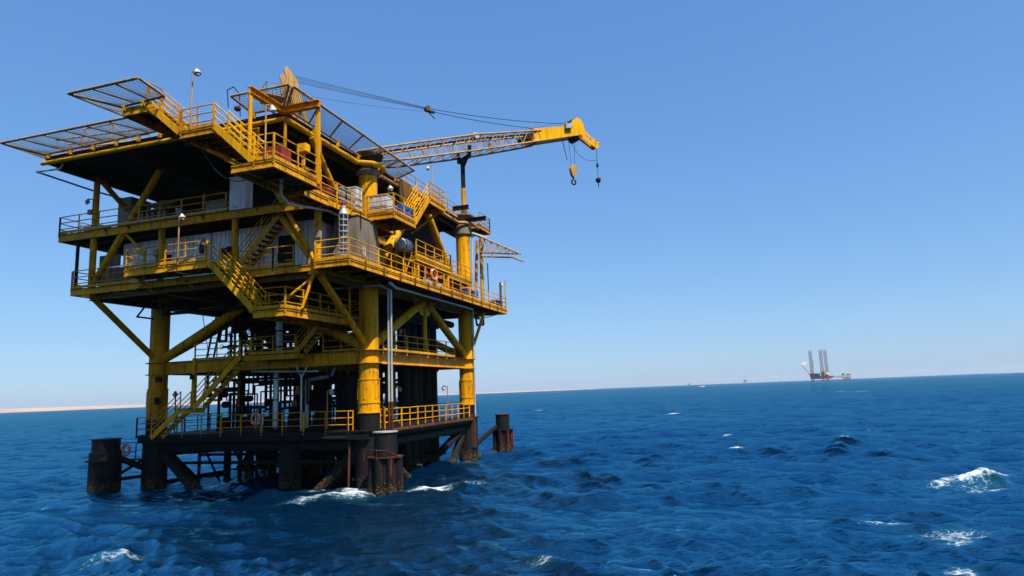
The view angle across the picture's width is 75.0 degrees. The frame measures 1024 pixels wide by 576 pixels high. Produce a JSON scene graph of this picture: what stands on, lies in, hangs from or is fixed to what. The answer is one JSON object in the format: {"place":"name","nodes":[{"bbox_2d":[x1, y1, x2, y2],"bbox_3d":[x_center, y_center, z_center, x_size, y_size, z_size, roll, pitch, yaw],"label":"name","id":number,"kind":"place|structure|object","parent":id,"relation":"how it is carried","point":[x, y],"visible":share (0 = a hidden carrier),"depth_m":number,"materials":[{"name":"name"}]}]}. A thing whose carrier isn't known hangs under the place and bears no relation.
{"place":"outdoors","nodes":[
{"label":"outdoors","id":0,"kind":"place"},
{"bbox_2d":[0,389,583,412],"bbox_3d":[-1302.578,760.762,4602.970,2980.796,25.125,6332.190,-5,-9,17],"label":"coast","id":1,"kind":"structure","parent":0,"point":[62,408],"depth_m":3361.54},
{"bbox_2d":[315,185,334,197],"bbox_3d":[-10.290,-5.187,36.771,0.680,0.735,0.900,-5,-9,17],"label":"red drum rack","id":2,"kind":"object","parent":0,"point":[328,190],"visible":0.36,"depth_m":36.46,"materials":[{"name":"metal"}]},
{"bbox_2d":[227,177,439,260],"bbox_3d":[-13.244,-4.221,49.996,10.000,3.080,15.900,-5,-9,17],"label":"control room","id":3,"kind":"object","parent":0,"point":[262,196],"visible":0.05,"depth_m":50.43,"materials":[{"name":"metal"}]},
{"bbox_2d":[0,372,1023,575],"bbox_3d":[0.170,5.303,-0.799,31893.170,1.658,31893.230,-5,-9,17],"label":"sea","id":4,"kind":"structure","parent":0,"point":[907,476],"depth_m":33.09,"materials":[{"name":"liquid"}]},
{"bbox_2d":[84,438,145,492],"bbox_3d":[-25.532,15.348,42.434,3.604,11.300,2.358,-3,-9,7],"label":"mooring dolphin","id":5,"kind":"object","parent":4,"relation":"in","point":[106,459],"visible":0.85,"depth_m":42.53,"materials":[{"name":"metal"}]},
{"bbox_2d":[121,443,130,455],"bbox_3d":[-24.898,10.451,43.018,0.825,0.825,0.167,-7,-10,26],"label":"lifebuoy","id":6,"kind":"object","parent":5,"relation":"attached to","point":[129,449],"visible":1,"depth_m":42.94,"materials":[{"name":"orange plastic"}]},
{"bbox_2d":[35,82,506,489],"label":"offshore platform","id":7,"kind":"structure","parent":4,"relation":"in","point":[182,164],"depth_m":40.98,"materials":[{"name":"yellow paint"}]},
{"bbox_2d":[0,117,161,158],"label":"safety net","id":8,"kind":"object","parent":7,"relation":"attached to","point":[60,147],"visible":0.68,"depth_m":37.53,"materials":[{"name":"yellow paint"}]},
{"bbox_2d":[84,199,93,209],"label":"floodlight","id":9,"kind":"object","parent":7,"relation":"attached to","point":[87,201],"visible":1,"depth_m":41.36,"materials":[{"name":"beige paint"}]},
{"bbox_2d":[55,123,149,153],"bbox_3d":[-24.988,-8.885,40.530,5.964,2.342,1.057,-4,-9,11],"label":"safety net","id":10,"kind":"object","parent":7,"relation":"on","point":[110,143],"visible":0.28,"depth_m":40.47,"materials":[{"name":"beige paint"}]},
{"bbox_2d":[67,76,164,115],"bbox_3d":[-18.886,-9.105,33.792,4.590,0.720,4.330,-5,-9,17],"label":"safety net","id":11,"kind":"object","parent":7,"relation":"attached to","point":[123,106],"visible":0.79,"depth_m":32.46,"materials":[{"name":"yellow paint"}]},
{"bbox_2d":[117,196,201,225],"bbox_3d":[-22.531,-4.706,43.572,6.800,2.780,1.600,-5,-9,17],"label":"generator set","id":12,"kind":"object","parent":7,"relation":"on","point":[130,201],"visible":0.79,"depth_m":43.56,"materials":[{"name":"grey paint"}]},
{"bbox_2d":[123,233,212,282],"bbox_3d":[-20.931,-1.449,42.224,6.720,2.890,2.570,-5,-9,17],"label":"site cabin","id":13,"kind":"object","parent":7,"relation":"on","point":[207,236],"visible":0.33,"depth_m":41.01,"materials":[{"name":"grey metal"}]},
{"bbox_2d":[155,253,173,265],"bbox_3d":[-21.452,-1.619,41.101,1.400,0.980,0.088,-5,-9,17],"label":"window","id":14,"kind":"structure","parent":13,"relation":"in","point":[168,255],"depth_m":41.03,"materials":[{"name":"black glass"}]},
{"bbox_2d":[172,391,176,432],"bbox_3d":[-22.074,8.101,43.589,0.350,2.700,0.342,-5,-9,17],"label":"floodlight","id":15,"kind":"object","parent":7,"relation":"on","point":[174,394],"visible":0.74,"depth_m":43.59,"materials":[{"name":"metal"}]},
{"bbox_2d":[177,213,185,264],"bbox_3d":[-18.243,-2.716,36.711,0.466,2.850,0.342,-5,-9,17],"label":"floodlight","id":16,"kind":"object","parent":7,"relation":"attached to","point":[182,217],"visible":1,"depth_m":36.79,"materials":[{"name":"beige paint"}]},
{"bbox_2d":[190,68,200,129],"bbox_3d":[-15.124,-9.047,31.786,0.565,3.000,0.342,-5,-9,17],"label":"floodlight","id":17,"kind":"object","parent":7,"relation":"on","point":[196,72],"visible":1,"depth_m":31.88,"materials":[{"name":"beige paint"}]},
{"bbox_2d":[201,193,205,210],"bbox_3d":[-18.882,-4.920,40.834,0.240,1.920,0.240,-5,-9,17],"label":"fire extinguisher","id":18,"kind":"object","parent":7,"relation":"on","point":[204,201],"visible":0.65,"depth_m":40.82,"materials":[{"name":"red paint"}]},
{"bbox_2d":[205,200,228,213],"bbox_3d":[-17.689,-4.567,40.345,1.560,1.140,0.760,-5,-9,17],"label":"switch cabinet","id":19,"kind":"object","parent":7,"relation":"on","point":[215,204],"visible":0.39,"depth_m":40.05,"materials":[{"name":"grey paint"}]},
{"bbox_2d":[220,332,237,355],"bbox_3d":[-20.210,4.167,47.873,1.488,2.320,0.517,-5,-9,17],"label":"wellhead","id":20,"kind":"object","parent":7,"relation":"on","point":[231,336],"visible":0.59,"depth_m":47.84,"materials":[{"name":"metal"}]},
{"bbox_2d":[227,86,240,115],"bbox_3d":[-14.606,-9.786,35.058,0.812,1.628,0.323,-5,-9,17],"label":"warning mast","id":21,"kind":"object","parent":7,"relation":"on","point":[237,108],"visible":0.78,"depth_m":34.97,"materials":[{"name":"metal"}]},
{"bbox_2d":[229,176,252,209],"bbox_3d":[-16.157,-5.377,39.754,1.160,2.440,0.760,-5,-9,17],"label":"control cabinet","id":22,"kind":"object","parent":7,"relation":"on","point":[241,195],"visible":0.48,"depth_m":39.48,"materials":[{"name":"grey metal"}]},
{"bbox_2d":[241,324,259,351],"bbox_3d":[-18.736,3.902,47.956,1.767,2.755,0.614,-5,-9,17],"label":"wellhead","id":23,"kind":"object","parent":7,"relation":"on","point":[251,333],"visible":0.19,"depth_m":47.97,"materials":[{"name":"metal"}]},
{"bbox_2d":[250,412,260,425],"bbox_3d":[-15.765,8.063,41.025,0.825,0.825,0.167,-6,-10,23],"label":"lifebuoy","id":24,"kind":"object","parent":7,"relation":"attached to","point":[259,418],"visible":1,"depth_m":40.95,"materials":[{"name":"orange plastic"}]},
{"bbox_2d":[230,83,290,118],"bbox_3d":[-12.307,-9.448,33.790,3.570,0.690,1.640,-5,-9,17],"label":"safety net","id":25,"kind":"object","parent":7,"relation":"attached to","point":[234,97],"visible":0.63,"depth_m":33.52,"materials":[{"name":"yellow paint"}]},
{"bbox_2d":[258,328,275,350],"bbox_3d":[-17.264,3.958,47.269,1.488,2.320,0.517,-5,-9,17],"label":"wellhead","id":26,"kind":"object","parent":7,"relation":"on","point":[267,339],"visible":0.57,"depth_m":47.21,"materials":[{"name":"metal"}]},
{"bbox_2d":[264,104,276,158],"bbox_3d":[-11.073,-7.120,30.546,0.340,2.700,0.546,-16,-17,57],"label":"floodlight","id":27,"kind":"object","parent":7,"relation":"on","point":[272,109],"visible":1,"depth_m":30.40,"materials":[{"name":"beige paint"}]},
{"bbox_2d":[211,219,333,273],"bbox_3d":[-14.106,-2.047,40.095,7.370,2.890,2.590,-5,-9,17],"label":"site cabin","id":28,"kind":"object","parent":7,"relation":"on","point":[283,238],"visible":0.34,"depth_m":38.75,"materials":[{"name":"grey metal"}]},
{"bbox_2d":[220,246,229,262],"bbox_3d":[-16.932,-2.013,39.697,1.100,0.980,0.088,-5,-9,17],"label":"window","id":29,"kind":"structure","parent":28,"relation":"in","point":[221,249],"depth_m":39.80,"materials":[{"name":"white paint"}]},
{"bbox_2d":[278,235,294,266],"bbox_3d":[-13.010,-2.016,38.453,1.100,2.100,0.040,-5,-9,17],"label":"door","id":30,"kind":"structure","parent":28,"relation":"in","point":[285,240],"depth_m":38.47,"materials":[{"name":"black metal"}]},
{"bbox_2d":[260,145,290,162],"bbox_3d":[-11.566,-6.207,32.610,1.200,1.530,0.800,-5,-9,17],"label":"red tank","id":31,"kind":"object","parent":7,"relation":"on","point":[282,151],"visible":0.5,"depth_m":32.30,"materials":[{"name":"metal"}]},
{"bbox_2d":[272,372,279,429],"bbox_3d":[-15.251,7.263,43.010,0.440,3.750,0.440,-5,-9,17],"label":"process vessel","id":32,"kind":"object","parent":7,"relation":"on","point":[275,378],"visible":0.88,"depth_m":42.89,"materials":[{"name":"metal"}]},
{"bbox_2d":[275,322,283,353],"bbox_3d":[-15.497,2.914,44.453,0.540,3.300,0.540,-5,-9,17],"label":"process vessel","id":33,"kind":"object","parent":7,"relation":"on","point":[279,330],"visible":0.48,"depth_m":44.25,"materials":[{"name":"metal"}]},
{"bbox_2d":[284,326,302,352],"bbox_3d":[-15.664,3.578,47.114,1.860,2.900,0.646,-5,-9,17],"label":"wellhead","id":34,"kind":"object","parent":7,"relation":"on","point":[289,339],"visible":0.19,"depth_m":46.98,"materials":[{"name":"metal"}]},
{"bbox_2d":[297,142,309,170],"bbox_3d":[-10.308,-6.274,32.955,0.500,1.710,0.400,-5,-9,17],"label":"push button station","id":35,"kind":"object","parent":7,"relation":"on","point":[305,146],"visible":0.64,"depth_m":32.89,"materials":[{"name":"yellow paint"}]},
{"bbox_2d":[317,382,331,420],"bbox_3d":[-14.798,8.724,52.517,1.300,3.750,1.300,-5,-9,17],"label":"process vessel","id":36,"kind":"object","parent":7,"relation":"on","point":[318,392],"visible":0.01,"depth_m":52.11,"materials":[{"name":"metal"}]},
{"bbox_2d":[202,247,453,430],"bbox_3d":[-13.390,3.914,49.810,15.880,12.310,15.955,-5,-9,17],"label":"process piping","id":37,"kind":"object","parent":7,"relation":"on","point":[306,400],"visible":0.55,"depth_m":46.34,"materials":[{"name":"metal"}]},
{"bbox_2d":[327,389,334,428],"bbox_3d":[-11.236,7.488,41.396,0.437,2.400,0.342,-5,-9,17],"label":"floodlight","id":38,"kind":"object","parent":7,"relation":"on","point":[331,392],"visible":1,"depth_m":41.39,"materials":[{"name":"beige paint"}]},
{"bbox_2d":[324,307,346,351],"bbox_3d":[-12.667,3.164,47.746,1.700,3.600,1.700,-5,-9,17],"label":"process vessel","id":39,"kind":"object","parent":7,"relation":"on","point":[328,343],"visible":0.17,"depth_m":46.93,"materials":[{"name":"metal"}]},
{"bbox_2d":[329,186,353,206],"bbox_3d":[-9.828,-5.154,37.996,0.950,1.010,1.620,-5,-9,17],"label":"tank","id":40,"kind":"object","parent":7,"relation":"on","point":[343,196],"visible":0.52,"depth_m":37.74,"materials":[{"name":"white"}]},
{"bbox_2d":[338,200,348,258],"bbox_3d":[-9.280,-3.123,36.733,0.560,3.570,0.560,-5,-9,17],"label":"vent stack","id":41,"kind":"object","parent":7,"relation":"on","point":[343,212],"visible":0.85,"depth_m":36.62,"materials":[{"name":"grey paint"}]},
{"bbox_2d":[286,85,414,181],"bbox_3d":[-9.348,-8.618,39.248,1.640,0.740,13.719,-5,-9,17],"label":"safety net","id":42,"kind":"object","parent":7,"relation":"attached to","point":[355,140],"visible":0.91,"depth_m":38.41,"materials":[{"name":"yellow paint"}]},
{"bbox_2d":[345,372,358,426],"bbox_3d":[-10.256,7.200,43.208,1.100,3.550,1.100,-5,-9,17],"label":"process vessel","id":43,"kind":"object","parent":7,"relation":"on","point":[351,378],"visible":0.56,"depth_m":42.80,"materials":[{"name":"metal"}]},
{"bbox_2d":[347,186,362,210],"bbox_3d":[-9.285,-5.192,39.417,0.610,1.440,0.760,-5,-9,17],"label":"tool chest","id":44,"kind":"object","parent":7,"relation":"on","point":[356,189],"visible":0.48,"depth_m":39.19,"materials":[{"name":"white paint"}]},
{"bbox_2d":[331,210,383,268],"bbox_3d":[-9.036,-2.573,39.386,1.805,3.280,3.300,-5,-9,17],"label":"exhaust plenum","id":45,"kind":"object","parent":7,"relation":"on","point":[362,229],"visible":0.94,"depth_m":38.21,"materials":[{"name":"grey metal"}]},
{"bbox_2d":[355,306,381,332],"bbox_3d":[-10.097,2.939,46.948,1.900,3.600,1.900,-5,-9,17],"label":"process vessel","id":46,"kind":"object","parent":7,"relation":"on","point":[379,313],"visible":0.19,"depth_m":46.73,"materials":[{"name":"metal"}]},
{"bbox_2d":[369,194,394,213],"bbox_3d":[-7.868,-4.939,40.355,1.210,1.160,1.060,-5,-9,17],"label":"tote tank","id":47,"kind":"object","parent":7,"relation":"on","point":[381,203],"visible":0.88,"depth_m":39.92,"materials":[{"name":"white paint"}]},
{"bbox_2d":[383,307,395,423],"bbox_3d":[-8.569,11.171,47.186,1.040,19.700,1.040,-5,-9,17],"label":"well conductor","id":48,"kind":"object","parent":7,"relation":"attached to","point":[386,382],"visible":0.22,"depth_m":47.59,"materials":[{"name":"metal"}]},
{"bbox_2d":[380,248,422,281],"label":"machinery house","id":49,"kind":"structure","parent":7,"relation":"on","point":[397,269],"depth_m":48.03,"materials":[{"name":"metal"}]},
{"bbox_2d":[398,328,404,349],"bbox_3d":[-8.079,3.937,48.658,0.543,2.000,0.342,-9,-11,38],"label":"floodlight","id":50,"kind":"object","parent":7,"relation":"attached to","point":[400,331],"visible":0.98,"depth_m":48.69,"materials":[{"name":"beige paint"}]},
{"bbox_2d":[398,204,407,214],"bbox_3d":[-6.759,-4.694,41.234,0.603,0.920,0.603,-5,-9,17],"label":"drum","id":51,"kind":"object","parent":7,"relation":"on","point":[400,206],"visible":0.36,"depth_m":41.02,"materials":[{"name":"blue plastic"}]},
{"bbox_2d":[394,237,413,275],"bbox_3d":[-7.008,-1.793,43.339,0.900,2.902,1.600,-5,-9,17],"label":"liferaft canister","id":52,"kind":"object","parent":7,"relation":"on","point":[404,245],"visible":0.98,"depth_m":42.94,"materials":[{"name":"white paint"}]},
{"bbox_2d":[397,322,411,468],"bbox_3d":[-7.895,11.419,48.948,1.160,19.700,1.160,-5,-9,17],"label":"well conductor","id":53,"kind":"object","parent":7,"relation":"attached to","point":[403,377],"visible":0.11,"depth_m":49.17,"materials":[{"name":"metal"}]},
{"bbox_2d":[407,207,411,216],"bbox_3d":[-6.561,-4.606,41.847,0.603,0.920,0.603,-5,-9,17],"label":"drum","id":54,"kind":"object","parent":7,"relation":"on","point":[409,211],"visible":0.27,"depth_m":41.63,"materials":[{"name":"blue plastic"}]},
{"bbox_2d":[409,323,419,463],"bbox_3d":[-7.499,11.594,50.174,1.160,19.700,1.160,-5,-9,17],"label":"well conductor","id":55,"kind":"object","parent":7,"relation":"attached to","point":[414,392],"visible":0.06,"depth_m":50.41,"materials":[{"name":"metal"}]},
{"bbox_2d":[417,325,424,463],"bbox_3d":[-7.293,11.786,51.459,1.160,19.700,1.160,-5,-9,17],"label":"well conductor","id":56,"kind":"object","parent":7,"relation":"attached to","point":[420,403],"visible":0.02,"depth_m":51.62,"materials":[{"name":"metal"}]},
{"bbox_2d":[421,326,430,461],"bbox_3d":[-6.833,11.940,52.561,1.240,19.700,1.240,-5,-9,17],"label":"well conductor","id":57,"kind":"object","parent":7,"relation":"attached to","point":[426,382],"visible":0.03,"depth_m":52.70,"materials":[{"name":"metal"}]},
{"bbox_2d":[426,165,432,196],"bbox_3d":[-6.323,-8.143,51.198,0.565,2.700,0.342,-5,-9,17],"label":"floodlight","id":58,"kind":"object","parent":7,"relation":"on","point":[428,167],"visible":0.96,"depth_m":51.19,"materials":[{"name":"beige paint"}]},
{"bbox_2d":[261,66,600,186],"bbox_3d":[-4.933,-11.502,58.468,32.637,11.540,3.300,3,-11,-33],"label":"pedestal crane","id":59,"kind":"object","parent":7,"relation":"on","point":[572,131],"visible":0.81,"depth_m":59.07,"materials":[{"name":"yellow paint"}]},
{"bbox_2d":[430,268,437,280],"bbox_3d":[-5.224,-0.892,44.702,0.175,0.862,0.862,-7,-10,26],"label":"lifebuoy","id":60,"kind":"object","parent":7,"relation":"attached to","point":[431,274],"visible":1,"depth_m":44.54,"materials":[{"name":"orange plastic"}]},
{"bbox_2d":[430,328,439,459],"bbox_3d":[-6.372,12.093,53.663,1.160,19.700,1.160,-5,-9,17],"label":"well conductor","id":61,"kind":"object","parent":7,"relation":"attached to","point":[434,349],"visible":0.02,"depth_m":53.91,"materials":[{"name":"metal"}]},
{"bbox_2d":[441,385,448,417],"bbox_3d":[-5.243,8.857,52.027,0.606,2.500,0.336,-13,-14,50],"label":"floodlight","id":62,"kind":"object","parent":7,"relation":"on","point":[443,388],"visible":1,"depth_m":51.97,"materials":[{"name":"beige paint"}]},
{"bbox_2d":[456,145,470,212],"bbox_3d":[-4.211,-9.186,58.042,0.563,6.139,2.450,3,-11,-33],"label":"boom rest","id":63,"kind":"object","parent":7,"relation":"on","point":[462,161],"visible":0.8,"depth_m":57.87,"materials":[{"name":"black paint"}]},
{"bbox_2d":[471,290,477,297],"bbox_3d":[-2.983,0.625,53.254,0.603,0.920,0.603,-5,-9,17],"label":"drum","id":64,"kind":"object","parent":7,"relation":"on","point":[472,292],"visible":0.4,"depth_m":53.04,"materials":[{"name":"blue plastic"}]},
{"bbox_2d":[490,300,502,306],"bbox_3d":[-1.401,1.512,58.608,0.760,0.690,1.560,-5,-9,17],"label":"storage box","id":65,"kind":"object","parent":7,"relation":"on","point":[497,301],"visible":0.36,"depth_m":57.96,"materials":[{"name":"blue plastic"}]},
{"bbox_2d":[471,232,523,261],"bbox_3d":[-1.540,-3.476,57.576,4.952,3.001,1.700,-2,-9,-1],"label":"safety net","id":66,"kind":"object","parent":7,"relation":"attached to","point":[482,237],"visible":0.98,"depth_m":57.40,"materials":[{"name":"beige paint"}]},
{"bbox_2d":[363,430,402,495],"bbox_3d":[-6.821,13.588,36.146,2.009,11.400,2.064,-5,-9,17],"label":"mooring dolphin","id":67,"kind":"object","parent":4,"relation":"in","point":[385,468],"visible":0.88,"depth_m":36.22,"materials":[{"name":"metal"}]},
{"bbox_2d":[478,414,513,457],"bbox_3d":[-1.423,16.695,57.308,2.059,11.350,6.630,-5,-9,17],"label":"mooring dolphin","id":68,"kind":"object","parent":4,"relation":"in","point":[501,430],"visible":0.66,"depth_m":59.39,"materials":[{"name":"metal"}]},
{"bbox_2d":[802,349,832,381],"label":"jackup rig","id":69,"kind":"object","parent":4,"relation":"in","point":[824,375],"visible":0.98,"depth_m":2248.15,"materials":[{"name":"grey metal"}]},
{"bbox_2d":[842,373,850,379],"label":"satellite platform","id":70,"kind":"structure","parent":4,"relation":"in","point":[847,378],"depth_m":2212.17,"materials":[{"name":"metal"}]},
{"bbox_2d":[0,0,1023,408],"label":"sky","id":71,"kind":"structure","parent":0,"point":[782,180],"materials":[{"name":"blue"}]}
]}

